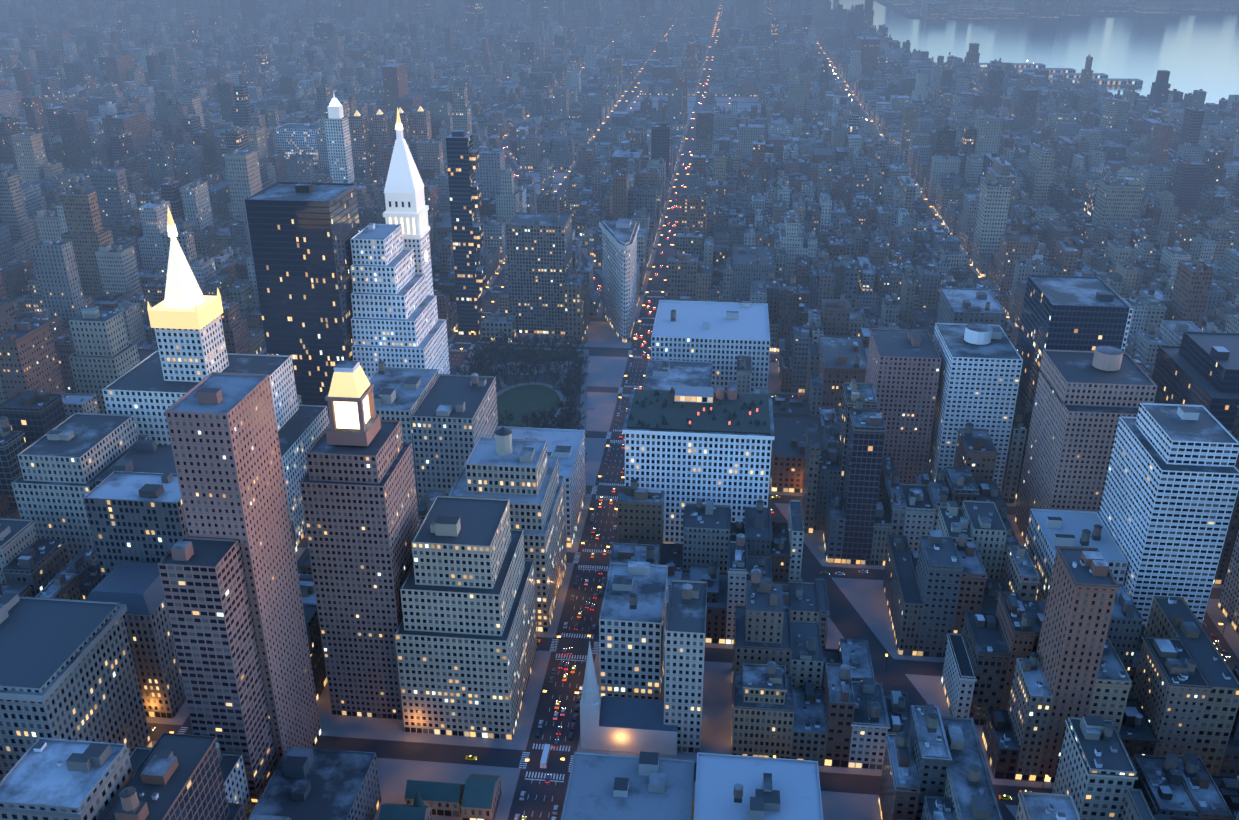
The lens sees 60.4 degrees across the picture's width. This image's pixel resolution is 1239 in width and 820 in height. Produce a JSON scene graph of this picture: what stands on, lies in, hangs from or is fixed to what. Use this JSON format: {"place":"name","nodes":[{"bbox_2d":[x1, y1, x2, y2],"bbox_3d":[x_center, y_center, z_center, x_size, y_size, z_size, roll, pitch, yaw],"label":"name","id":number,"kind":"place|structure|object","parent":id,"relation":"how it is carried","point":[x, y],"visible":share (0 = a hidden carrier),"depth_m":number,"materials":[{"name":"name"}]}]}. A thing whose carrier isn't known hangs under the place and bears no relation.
{"place":"outdoors","nodes":[
{"label":"outdoors","id":0,"kind":"place"},
{"bbox_2d":[461,345,594,447],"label":"park ground","id":1,"kind":"structure","parent":0,"point":[521,397],"depth_m":816.95,"materials":[{"name":"green plant"}]},
{"bbox_2d":[454,329,589,462],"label":"park trees","id":2,"kind":"object","parent":1,"relation":"on","point":[498,342],"visible":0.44,"depth_m":835.41,"materials":[{"name":"green plant"}]},
{"bbox_2d":[1,0,1238,85],"bbox_3d":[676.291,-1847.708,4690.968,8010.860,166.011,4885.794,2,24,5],"label":"shore","id":3,"kind":"structure","parent":0,"point":[969,9],"depth_m":4435.47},
{"bbox_2d":[148,0,1238,819],"bbox_3d":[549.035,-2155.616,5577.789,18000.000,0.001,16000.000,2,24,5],"label":"road","id":4,"kind":"structure","parent":0,"point":[532,788],"depth_m":546.58,"materials":[{"name":"grey asphalt"}]},
{"bbox_2d":[0,0,1238,819],"bbox_3d":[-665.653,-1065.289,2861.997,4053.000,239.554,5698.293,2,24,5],"label":"city buildings","id":5,"kind":"structure","parent":4,"relation":"on","point":[801,207],"depth_m":1007.48,"materials":[{"name":"grey concrete"}]},
{"bbox_2d":[0,91,1238,819],"bbox_3d":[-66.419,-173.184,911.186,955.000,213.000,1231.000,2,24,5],"label":"skyscrapers","id":6,"kind":"structure","parent":4,"relation":"on","point":[190,477],"depth_m":492.88,"materials":[{"name":"grey concrete"}]},
{"bbox_2d":[148,60,1229,819],"bbox_3d":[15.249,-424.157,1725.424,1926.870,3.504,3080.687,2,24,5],"label":"cars","id":7,"kind":"object","parent":4,"relation":"on","point":[578,700],"visible":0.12,"depth_m":521.31,"materials":[{"name":"paint"}]},
{"bbox_2d":[146,2,1238,819],"bbox_3d":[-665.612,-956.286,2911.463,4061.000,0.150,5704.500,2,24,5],"label":"sidewalks","id":8,"kind":"structure","parent":4,"relation":"on","point":[866,598],"depth_m":503.18,"materials":[{"name":"grey concrete"}]},
{"bbox_2d":[166,5,1225,788],"bbox_3d":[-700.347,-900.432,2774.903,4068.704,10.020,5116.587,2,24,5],"label":"street lamps","id":9,"kind":"object","parent":8,"relation":"on","point":[620,397],"visible":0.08,"depth_m":785.35,"materials":[{"name":"grey"}]},
{"bbox_2d":[178,278,1228,817],"bbox_3d":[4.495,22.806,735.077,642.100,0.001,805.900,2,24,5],"label":"road markings","id":10,"kind":"object","parent":4,"relation":"on","point":[604,568],"visible":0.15,"depth_m":533.38,"materials":[{"name":"grey paint"}]},
{"bbox_2d":[500,147,1015,819],"bbox_3d":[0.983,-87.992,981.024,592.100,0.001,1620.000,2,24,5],"label":"street","id":11,"kind":"structure","parent":0,"point":[848,621],"depth_m":546.31,"materials":[{"name":"grey asphalt"}]},
{"bbox_2d":[830,0,1238,103],"bbox_3d":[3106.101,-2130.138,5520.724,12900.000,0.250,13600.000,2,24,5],"label":"water","id":12,"kind":"structure","parent":0,"point":[1191,51],"depth_m":3413.65,"materials":[{"name":"blue liquid"}]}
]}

